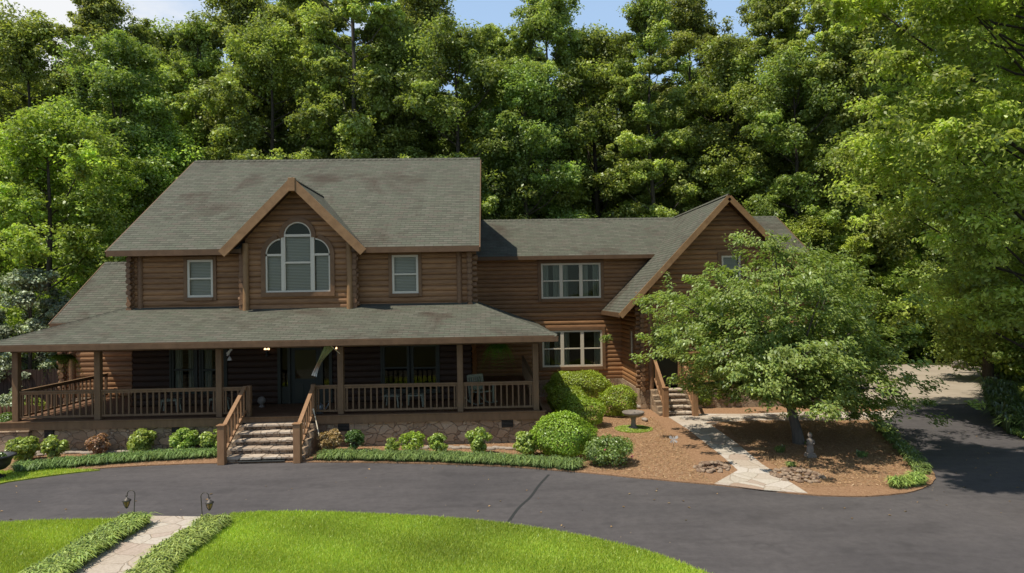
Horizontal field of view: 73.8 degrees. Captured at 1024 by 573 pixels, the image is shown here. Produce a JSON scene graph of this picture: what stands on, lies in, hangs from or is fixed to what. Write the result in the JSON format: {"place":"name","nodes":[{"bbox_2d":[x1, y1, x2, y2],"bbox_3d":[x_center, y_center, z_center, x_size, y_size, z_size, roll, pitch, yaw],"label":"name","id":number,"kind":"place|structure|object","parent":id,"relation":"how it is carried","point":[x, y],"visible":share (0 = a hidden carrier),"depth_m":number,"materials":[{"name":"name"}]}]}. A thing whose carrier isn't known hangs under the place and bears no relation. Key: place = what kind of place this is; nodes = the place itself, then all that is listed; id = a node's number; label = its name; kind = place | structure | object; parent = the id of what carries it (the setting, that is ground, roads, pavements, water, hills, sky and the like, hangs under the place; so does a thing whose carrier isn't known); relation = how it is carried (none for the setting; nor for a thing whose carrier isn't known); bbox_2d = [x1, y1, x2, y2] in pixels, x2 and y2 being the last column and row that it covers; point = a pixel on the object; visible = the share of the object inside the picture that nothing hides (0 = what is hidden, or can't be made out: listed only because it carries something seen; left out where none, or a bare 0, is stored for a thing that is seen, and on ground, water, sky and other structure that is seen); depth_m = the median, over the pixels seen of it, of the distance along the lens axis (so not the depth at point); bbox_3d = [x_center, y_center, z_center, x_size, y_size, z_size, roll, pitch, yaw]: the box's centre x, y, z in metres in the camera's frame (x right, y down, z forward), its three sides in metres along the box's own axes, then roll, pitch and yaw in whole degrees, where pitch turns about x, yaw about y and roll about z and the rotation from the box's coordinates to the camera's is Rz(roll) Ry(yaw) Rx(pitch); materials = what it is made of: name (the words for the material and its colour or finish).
{"place":"outdoors","nodes":[
{"label":"outdoors","id":0,"kind":"place"},
{"bbox_2d":[0,467,99,483],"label":"verge","id":1,"kind":"structure","parent":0,"point":[22,479],"depth_m":17.14,"materials":[{"name":"green plant"}]},
{"bbox_2d":[0,451,16,477],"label":"garden urn","id":2,"kind":"object","parent":1,"relation":"on","point":[6,457],"visible":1,"depth_m":16.88,"materials":[{"name":"stone"}]},
{"bbox_2d":[74,516,210,572],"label":"stone path","id":3,"kind":"structure","parent":0,"point":[119,557],"depth_m":12.11,"materials":[{"name":"beige stone"}]},
{"bbox_2d":[171,509,712,572],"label":"lawn","id":4,"kind":"structure","parent":0,"point":[407,558],"depth_m":11.48,"materials":[{"name":"plant"}]},
{"bbox_2d":[122,512,235,572],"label":"border grass","id":5,"kind":"structure","parent":4,"relation":"on","point":[166,555],"depth_m":11.58,"materials":[{"name":"green plant"}]},
{"bbox_2d":[0,0,963,133],"label":"sky","id":6,"kind":"structure","parent":0,"point":[496,12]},
{"bbox_2d":[0,404,1023,572],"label":"driveway","id":7,"kind":"structure","parent":0,"point":[957,526],"depth_m":14.25,"materials":[{"name":"grey asphalt"}]},
{"bbox_2d":[53,352,999,408],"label":"ground","id":8,"kind":"structure","parent":0,"point":[997,376],"depth_m":39.41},
{"bbox_2d":[0,61,49,270],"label":"tall forest tree","id":9,"kind":"object","parent":8,"relation":"on","point":[34,102],"visible":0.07,"depth_m":54.26,"materials":[{"name":"green plant"}]},
{"bbox_2d":[0,267,71,393],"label":"holly tree","id":10,"kind":"object","parent":8,"relation":"on","point":[27,283],"visible":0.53,"depth_m":29.83,"materials":[{"name":"green plant"}]},
{"bbox_2d":[0,368,131,404],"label":"board fence","id":11,"kind":"object","parent":8,"relation":"on","point":[36,379],"visible":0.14,"depth_m":28.82,"materials":[{"name":"brown wood"}]},
{"bbox_2d":[0,0,132,307],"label":"oak tree","id":12,"kind":"object","parent":8,"relation":"on","point":[20,49],"visible":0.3,"depth_m":44.41,"materials":[{"name":"green plant"}]},
{"bbox_2d":[0,94,151,369],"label":"maple tree","id":13,"kind":"object","parent":8,"relation":"on","point":[35,138],"visible":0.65,"depth_m":32.99,"materials":[{"name":"green plant"}]},
{"bbox_2d":[41,0,147,287],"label":"poplar tree","id":14,"kind":"object","parent":8,"relation":"on","point":[92,17],"visible":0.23,"depth_m":45.93,"materials":[{"name":"green plant"}]},
{"bbox_2d":[35,29,188,293],"bbox_3d":[-22.938,-4.880,40.506,9.653,20.695,8.730,-1,-1,26],"label":"dark forest tree","id":15,"kind":"object","parent":8,"relation":"on","point":[112,58],"visible":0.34,"depth_m":39.35,"materials":[{"name":"green plant"}]},
{"bbox_2d":[84,14,176,214],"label":"tall forest tree","id":16,"kind":"object","parent":8,"relation":"on","point":[139,31],"visible":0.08,"depth_m":48.22,"materials":[{"name":"green plant"}]},
{"bbox_2d":[72,15,208,210],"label":"oak tree","id":17,"kind":"object","parent":8,"relation":"on","point":[167,41],"visible":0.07,"depth_m":50.22,"materials":[{"name":"green plant"}]},
{"bbox_2d":[87,118,213,264],"bbox_3d":[-21.005,-2.415,41.444,9.904,15.727,9.237,-1,-1,-28],"label":"maple tree","id":18,"kind":"object","parent":8,"relation":"on","point":[179,158],"visible":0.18,"depth_m":39.91,"materials":[{"name":"green plant"}]},
{"bbox_2d":[152,9,227,173],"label":"poplar tree","id":19,"kind":"object","parent":8,"relation":"on","point":[199,55],"visible":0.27,"depth_m":45.32,"materials":[{"name":"green plant"}]},
{"bbox_2d":[178,0,298,159],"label":"tall forest tree","id":20,"kind":"object","parent":8,"relation":"on","point":[231,13],"visible":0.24,"depth_m":46.27,"materials":[{"name":"green plant"}]},
{"bbox_2d":[180,8,364,159],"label":"oak tree","id":21,"kind":"object","parent":8,"relation":"on","point":[261,49],"visible":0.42,"depth_m":42.71,"materials":[{"name":"green plant"}]},
{"bbox_2d":[250,0,361,158],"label":"tall forest tree","id":22,"kind":"object","parent":8,"relation":"on","point":[288,13],"visible":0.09,"depth_m":48.95,"materials":[{"name":"green plant"}]},
{"bbox_2d":[289,0,411,158],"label":"poplar tree","id":23,"kind":"object","parent":8,"relation":"on","point":[329,64],"visible":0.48,"depth_m":41.85,"materials":[{"name":"green plant"}]},
{"bbox_2d":[332,2,432,157],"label":"poplar tree","id":24,"kind":"object","parent":8,"relation":"on","point":[408,15],"visible":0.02,"depth_m":48.23,"materials":[{"name":"green plant"}]},
{"bbox_2d":[330,18,474,158],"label":"oak tree","id":25,"kind":"object","parent":8,"relation":"on","point":[389,56],"visible":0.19,"depth_m":43.82,"materials":[{"name":"green plant"}]},
{"bbox_2d":[0,157,831,464],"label":"log house","id":26,"kind":"structure","parent":8,"relation":"on","point":[394,277],"depth_m":22.28,"materials":[{"name":"wood"}]},
{"bbox_2d":[43,352,82,380],"bbox_3d":[-13.714,2.466,20.866,1.187,1.241,1.132,-1,-1,-2],"label":"hanging fern","id":27,"kind":"object","parent":26,"relation":"hanging from","point":[62,358],"visible":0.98,"depth_m":20.73,"materials":[{"name":"plant"}]},
{"bbox_2d":[169,349,197,393],"bbox_3d":[-10.629,2.700,22.148,0.898,1.561,0.245,-1,-1,-2],"label":"window","id":28,"kind":"structure","parent":26,"relation":"in","point":[176,369],"depth_m":22.15,"materials":[{"name":"grey glass"}]},
{"bbox_2d":[183,256,216,300],"bbox_3d":[-10.119,-0.256,22.184,1.049,1.438,0.205,-1,-1,-2],"label":"window","id":29,"kind":"structure","parent":26,"relation":"in","point":[199,272],"depth_m":22.15,"materials":[{"name":"beige paint"}]},
{"bbox_2d":[199,349,227,393],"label":"window","id":30,"kind":"structure","parent":26,"relation":"in","point":[205,355],"depth_m":22.13,"materials":[{"name":"grey glass"}]},
{"bbox_2d":[261,217,334,296],"bbox_3d":[-6.890,-0.952,21.993,2.340,2.540,0.210,-1,-1,-2],"label":"arched window","id":31,"kind":"structure","parent":26,"relation":"in","point":[292,270],"depth_m":21.99,"materials":[{"name":"beige paint"}]},
{"bbox_2d":[291,347,319,402],"bbox_3d":[-6.723,2.834,22.225,0.958,1.930,0.175,-1,-1,-2],"label":"front door","id":32,"kind":"structure","parent":26,"relation":"in","point":[304,360],"depth_m":22.24,"materials":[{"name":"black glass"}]},
{"bbox_2d":[312,346,339,376],"bbox_3d":[-5.254,2.045,19.500,0.883,1.026,0.441,0,-1,-37],"label":"flag","id":33,"kind":"object","parent":26,"relation":"attached to","point":[326,350],"visible":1,"depth_m":19.43,"materials":[{"name":"fabric"}]},
{"bbox_2d":[380,345,410,393],"bbox_3d":[-3.800,2.660,22.330,0.985,1.655,0.175,-1,-1,-2],"label":"window","id":34,"kind":"structure","parent":26,"relation":"in","point":[382,348],"depth_m":22.29,"materials":[{"name":"black glass"}]},
{"bbox_2d":[388,252,421,296],"bbox_3d":[-3.500,-0.403,22.395,1.078,1.476,0.205,-1,-1,-2],"label":"window","id":35,"kind":"structure","parent":26,"relation":"in","point":[404,268],"depth_m":22.37,"materials":[{"name":"beige paint"}]},
{"bbox_2d":[409,345,439,392],"bbox_3d":[-2.860,2.664,22.359,0.987,1.657,0.175,-1,-1,-2],"label":"window","id":36,"kind":"structure","parent":26,"relation":"in","point":[437,351],"depth_m":22.32,"materials":[{"name":"black glass"}]},
{"bbox_2d":[465,373,496,404],"bbox_3d":[-0.993,3.240,21.505,0.670,0.902,1.017,0,-1,-36],"label":"rocking chair","id":37,"kind":"object","parent":26,"relation":"on","point":[471,376],"visible":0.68,"depth_m":21.58,"materials":[{"name":"green paint"}]},
{"bbox_2d":[480,344,515,373],"bbox_3d":[-0.440,2.244,20.875,1.308,1.237,1.259,-1,-1,-2],"label":"hanging fern","id":38,"kind":"object","parent":26,"relation":"hanging from","point":[497,348],"visible":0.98,"depth_m":20.67,"materials":[{"name":"plant"}]},
{"bbox_2d":[538,259,603,301],"bbox_3d":[2.509,-0.246,29.107,2.821,1.771,0.245,-1,-1,-2],"label":"window","id":39,"kind":"structure","parent":26,"relation":"in","point":[560,280],"depth_m":29.06,"materials":[{"name":"beige paint"}]},
{"bbox_2d":[539,327,605,370],"bbox_3d":[2.565,2.638,29.070,2.834,1.819,0.245,-1,-1,-2],"label":"window","id":40,"kind":"structure","parent":26,"relation":"in","point":[562,350],"depth_m":29.02,"materials":[{"name":"beige paint"}]},
{"bbox_2d":[653,326,680,385],"bbox_3d":[5.713,2.586,25.449,1.133,2.200,0.164,-1,-1,-2],"label":"side door","id":41,"kind":"structure","parent":26,"relation":"in","point":[667,367],"depth_m":25.48,"materials":[{"name":"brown wood"}]},
{"bbox_2d":[717,252,744,287],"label":"window","id":42,"kind":"structure","parent":26,"relation":"in","point":[724,258],"depth_m":25.53,"materials":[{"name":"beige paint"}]},
{"bbox_2d":[392,0,480,156],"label":"tall forest tree","id":43,"kind":"object","parent":8,"relation":"on","point":[422,9],"visible":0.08,"depth_m":49.79,"materials":[{"name":"green plant"}]},
{"bbox_2d":[392,12,537,219],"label":"dark forest tree","id":44,"kind":"object","parent":8,"relation":"on","point":[461,53],"visible":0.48,"depth_m":41.70,"materials":[{"name":"green plant"}]},
{"bbox_2d":[2,395,935,496],"bbox_3d":[-8.471,4.751,21.232,44.268,0.030,14.897,-1,-1,-2],"label":"garden bed","id":45,"kind":"object","parent":8,"relation":"on","point":[695,448],"visible":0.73,"depth_m":18.14,"materials":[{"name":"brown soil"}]},
{"bbox_2d":[4,436,41,460],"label":"shrub","id":46,"kind":"object","parent":45,"relation":"on","point":[26,448],"visible":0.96,"depth_m":18.50,"materials":[{"name":"green plant"}]},
{"bbox_2d":[40,435,69,457],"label":"shrub","id":47,"kind":"object","parent":45,"relation":"on","point":[50,447],"visible":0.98,"depth_m":18.67,"materials":[{"name":"green plant"}]},
{"bbox_2d":[84,433,109,454],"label":"shrub","id":48,"kind":"object","parent":45,"relation":"on","point":[99,443],"visible":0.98,"depth_m":19.04,"materials":[{"name":"brown plant"}]},
{"bbox_2d":[3,446,216,472],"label":"border grass","id":49,"kind":"structure","parent":45,"relation":"on","point":[167,454],"depth_m":18.24,"materials":[{"name":"green plant"}]},
{"bbox_2d":[126,428,156,451],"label":"shrub","id":50,"kind":"object","parent":45,"relation":"on","point":[139,439],"visible":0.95,"depth_m":19.09,"materials":[{"name":"green plant"}]},
{"bbox_2d":[168,427,200,448],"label":"shrub","id":51,"kind":"object","parent":45,"relation":"on","point":[184,437],"visible":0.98,"depth_m":19.19,"materials":[{"name":"green plant"}]},
{"bbox_2d":[199,429,216,447],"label":"shrub","id":52,"kind":"object","parent":45,"relation":"on","point":[208,439],"visible":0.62,"depth_m":19.06,"materials":[{"name":"green plant"}]},
{"bbox_2d":[316,428,343,449],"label":"shrub","id":53,"kind":"object","parent":45,"relation":"on","point":[333,435],"visible":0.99,"depth_m":19.00,"materials":[{"name":"brown plant"}]},
{"bbox_2d":[344,429,364,449],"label":"shrub","id":54,"kind":"object","parent":45,"relation":"on","point":[354,438],"visible":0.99,"depth_m":19.15,"materials":[{"name":"green plant"}]},
{"bbox_2d":[398,431,425,450],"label":"shrub","id":55,"kind":"object","parent":45,"relation":"on","point":[414,438],"visible":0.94,"depth_m":18.73,"materials":[{"name":"green plant"}]},
{"bbox_2d":[428,432,448,451],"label":"shrub","id":56,"kind":"object","parent":45,"relation":"on","point":[436,441],"visible":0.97,"depth_m":18.72,"materials":[{"name":"green plant"}]},
{"bbox_2d":[309,447,588,470],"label":"border grass","id":57,"kind":"structure","parent":45,"relation":"on","point":[471,457],"depth_m":17.77,"materials":[{"name":"green plant"}]},
{"bbox_2d":[465,426,492,452],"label":"shrub","id":58,"kind":"object","parent":45,"relation":"on","point":[477,443],"visible":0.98,"depth_m":18.47,"materials":[{"name":"green plant"}]},
{"bbox_2d":[512,431,538,455],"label":"shrub","id":59,"kind":"object","parent":45,"relation":"on","point":[523,443],"visible":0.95,"depth_m":18.06,"materials":[{"name":"green plant"}]},
{"bbox_2d":[529,410,598,457],"bbox_3d":[1.372,3.926,18.330,1.743,1.257,1.784,0,-1,-43],"label":"shrub","id":60,"kind":"object","parent":45,"relation":"on","point":[558,442],"visible":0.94,"depth_m":17.91,"materials":[{"name":"green plant"}]},
{"bbox_2d":[546,384,587,411],"bbox_3d":[2.002,4.092,24.717,1.587,1.069,1.211,-1,-1,-2],"label":"shrub","id":61,"kind":"object","parent":45,"relation":"on","point":[553,402],"visible":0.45,"depth_m":24.54,"materials":[{"name":"green plant"}]},
{"bbox_2d":[542,369,613,400],"bbox_3d":[2.662,3.971,27.202,3.005,1.361,1.898,-1,-1,-2],"label":"shrub","id":62,"kind":"object","parent":45,"relation":"on","point":[601,383],"visible":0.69,"depth_m":26.67,"materials":[{"name":"green plant"}]},
{"bbox_2d":[557,393,606,426],"bbox_3d":[2.288,4.051,22.329,1.666,1.082,1.469,-1,-1,-2],"label":"shrub","id":63,"kind":"object","parent":45,"relation":"on","point":[598,407],"visible":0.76,"depth_m":21.96,"materials":[{"name":"green plant"}]},
{"bbox_2d":[582,433,634,466],"bbox_3d":[2.453,4.132,17.283,1.378,0.769,1.324,-1,-1,-2],"label":"shrub","id":64,"kind":"object","parent":45,"relation":"on","point":[594,448],"visible":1,"depth_m":17.03,"materials":[{"name":"green plant"}]},
{"bbox_2d":[598,384,637,415],"bbox_3d":[3.777,4.015,24.204,1.416,1.148,1.428,-2,-1,40],"label":"shrub","id":65,"kind":"object","parent":45,"relation":"on","point":[617,408],"visible":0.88,"depth_m":23.84,"materials":[{"name":"green plant"}]},
{"bbox_2d":[622,410,643,428],"bbox_3d":[3.863,4.258,21.713,0.687,0.560,0.688,-1,-1,-2],"label":"birdbath","id":66,"kind":"object","parent":45,"relation":"on","point":[633,415],"visible":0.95,"depth_m":21.64,"materials":[{"name":"stone"}]},
{"bbox_2d":[614,425,652,432],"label":"ground cover","id":67,"kind":"object","parent":45,"relation":"on","point":[627,429],"visible":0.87,"depth_m":21.53,"materials":[{"name":"green plant"}]},
{"bbox_2d":[669,410,895,492],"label":"flagstone walk","id":68,"kind":"structure","parent":45,"relation":"on","point":[751,472],"depth_m":18.74,"materials":[{"name":"beige stone"}]},
{"bbox_2d":[599,229,985,444],"bbox_3d":[7.515,1.387,19.690,8.782,6.337,8.462,-1,-1,-19],"label":"garden tree","id":69,"kind":"object","parent":45,"relation":"on","point":[783,362],"visible":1,"depth_m":18.26,"materials":[{"name":"green plant"}]},
{"bbox_2d":[451,23,524,217],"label":"poplar tree","id":70,"kind":"object","parent":8,"relation":"on","point":[500,46],"visible":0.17,"depth_m":48.80,"materials":[{"name":"green plant"}]},
{"bbox_2d":[471,60,597,219],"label":"dark forest tree","id":71,"kind":"object","parent":8,"relation":"on","point":[517,89],"visible":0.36,"depth_m":41.81,"materials":[{"name":"green plant"}]},
{"bbox_2d":[500,0,602,218],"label":"tall forest tree","id":72,"kind":"object","parent":8,"relation":"on","point":[545,22],"visible":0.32,"depth_m":44.88,"materials":[{"name":"green plant"}]},
{"bbox_2d":[550,23,611,217],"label":"tall forest tree","id":73,"kind":"object","parent":8,"relation":"on","point":[590,148],"visible":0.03,"depth_m":55.41,"materials":[{"name":"green plant"}]},
{"bbox_2d":[511,19,663,217],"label":"oak tree","id":74,"kind":"object","parent":8,"relation":"on","point":[595,69],"visible":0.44,"depth_m":44.61,"materials":[{"name":"green plant"}]},
{"bbox_2d":[576,35,655,217],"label":"poplar tree","id":75,"kind":"object","parent":8,"relation":"on","point":[614,201],"visible":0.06,"depth_m":49.18,"materials":[{"name":"green plant"}]},
{"bbox_2d":[606,0,703,217],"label":"poplar tree","id":76,"kind":"object","parent":8,"relation":"on","point":[647,24],"visible":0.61,"depth_m":43.78,"materials":[{"name":"green plant"}]},
{"bbox_2d":[642,0,746,215],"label":"tall forest tree","id":77,"kind":"object","parent":8,"relation":"on","point":[689,19],"visible":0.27,"depth_m":48.99,"materials":[{"name":"green plant"}]},
{"bbox_2d":[660,66,747,208],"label":"oak tree","id":78,"kind":"object","parent":8,"relation":"on","point":[685,74],"visible":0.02,"depth_m":56.52,"materials":[{"name":"green plant"}]},
{"bbox_2d":[656,33,813,215],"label":"oak tree","id":79,"kind":"object","parent":8,"relation":"on","point":[733,66],"visible":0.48,"depth_m":43.68,"materials":[{"name":"green plant"}]},
{"bbox_2d":[718,0,821,217],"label":"tall forest tree","id":80,"kind":"object","parent":8,"relation":"on","point":[761,20],"visible":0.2,"depth_m":45.15,"materials":[{"name":"green plant"}]},
{"bbox_2d":[736,47,879,335],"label":"dark forest tree","id":81,"kind":"object","parent":8,"relation":"on","point":[769,116],"visible":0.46,"depth_m":40.51,"materials":[{"name":"green plant"}]},
{"bbox_2d":[762,0,884,252],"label":"poplar tree","id":82,"kind":"object","parent":8,"relation":"on","point":[837,34],"visible":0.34,"depth_m":41.97,"materials":[{"name":"green plant"}]},
{"bbox_2d":[781,207,884,364],"bbox_3d":[17.705,-0.010,40.217,6.520,9.436,6.991,0,-1,-39],"label":"maple tree","id":83,"kind":"object","parent":8,"relation":"on","point":[816,231],"visible":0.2,"depth_m":39.08,"materials":[{"name":"green plant"}]},
{"bbox_2d":[807,199,908,340],"bbox_3d":[20.104,-0.393,41.491,5.977,10.176,6.409,-1,-1,-15],"label":"maple tree","id":84,"kind":"object","parent":8,"relation":"on","point":[886,280],"visible":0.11,"depth_m":39.88,"materials":[{"name":"green plant"}]},
{"bbox_2d":[782,2,947,318],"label":"oak tree","id":85,"kind":"object","parent":8,"relation":"on","point":[827,69],"visible":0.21,"depth_m":40.57,"materials":[{"name":"green plant"}]},
{"bbox_2d":[840,237,934,355],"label":"maple tree","id":86,"kind":"object","parent":8,"relation":"on","point":[911,262],"visible":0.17,"depth_m":40.20,"materials":[{"name":"green plant"}]},
{"bbox_2d":[861,36,946,314],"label":"poplar tree","id":87,"kind":"object","parent":8,"relation":"on","point":[888,94],"visible":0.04,"depth_m":42.22,"materials":[{"name":"green plant"}]},
{"bbox_2d":[831,364,986,404],"bbox_3d":[18.805,4.449,32.277,14.500,0.001,13.554,-1,-1,-2],"label":"parking pad","id":88,"kind":"object","parent":8,"relation":"on","point":[961,389],"visible":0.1,"depth_m":30.61,"materials":[{"name":"concrete"}]},
{"bbox_2d":[884,307,936,360],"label":"understorey bush","id":89,"kind":"object","parent":8,"relation":"on","point":[911,348],"visible":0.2,"depth_m":40.41,"materials":[{"name":"green plant"}]},
{"bbox_2d":[894,319,937,361],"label":"understorey bush","id":90,"kind":"object","parent":8,"relation":"on","point":[921,350],"visible":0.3,"depth_m":40.59,"materials":[{"name":"green plant"}]},
{"bbox_2d":[820,0,1023,354],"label":"beech tree","id":91,"kind":"object","parent":8,"relation":"on","point":[952,130],"visible":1,"depth_m":20.00,"materials":[{"name":"green plant"}]},
{"bbox_2d":[898,202,971,360],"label":"maple tree","id":92,"kind":"object","parent":8,"relation":"on","point":[919,256],"visible":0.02,"depth_m":41.32,"materials":[{"name":"green plant"}]},
{"bbox_2d":[965,307,1023,382],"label":"understorey bush","id":93,"kind":"object","parent":8,"relation":"on","point":[1011,371],"visible":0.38,"depth_m":30.43,"materials":[{"name":"green plant"}]},
{"bbox_2d":[1003,378,1023,399],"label":"verge","id":94,"kind":"structure","parent":8,"relation":"on","point":[1021,384],"depth_m":29.39,"materials":[{"name":"green plant"}]},
{"bbox_2d":[901,42,1023,378],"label":"dark forest tree","id":95,"kind":"object","parent":94,"relation":"on","point":[991,358],"visible":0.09,"depth_m":31.55,"materials":[{"name":"green plant"}]},
{"bbox_2d":[955,0,1023,315],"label":"beech tree","id":96,"kind":"object","parent":94,"relation":"on","point":[1011,65],"visible":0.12,"depth_m":25.12,"materials":[{"name":"green plant"}]},
{"bbox_2d":[971,375,1023,433],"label":"lily bed","id":97,"kind":"object","parent":94,"relation":"on","point":[1004,400],"visible":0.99,"depth_m":22.91,"materials":[{"name":"green plant"}]},
{"bbox_2d":[871,421,932,474],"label":"border grass","id":98,"kind":"structure","parent":0,"point":[912,456],"depth_m":17.68,"materials":[{"name":"green plant"}]},
{"bbox_2d":[882,469,932,488],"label":"border grass","id":99,"kind":"structure","parent":0,"point":[914,478],"depth_m":14.89,"materials":[{"name":"green plant"}]},
{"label":"lawn","id":100,"kind":"structure","parent":0,"visible":0},
{"bbox_2d":[0,516,115,572],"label":"grass","id":101,"kind":"structure","parent":100,"relation":"on","point":[56,535],"depth_m":12.48,"materials":[{"name":"green plant"}]},
{"bbox_2d":[20,511,156,572],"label":"border grass","id":102,"kind":"structure","parent":100,"relation":"on","point":[77,554],"depth_m":11.72,"materials":[{"name":"green plant"}]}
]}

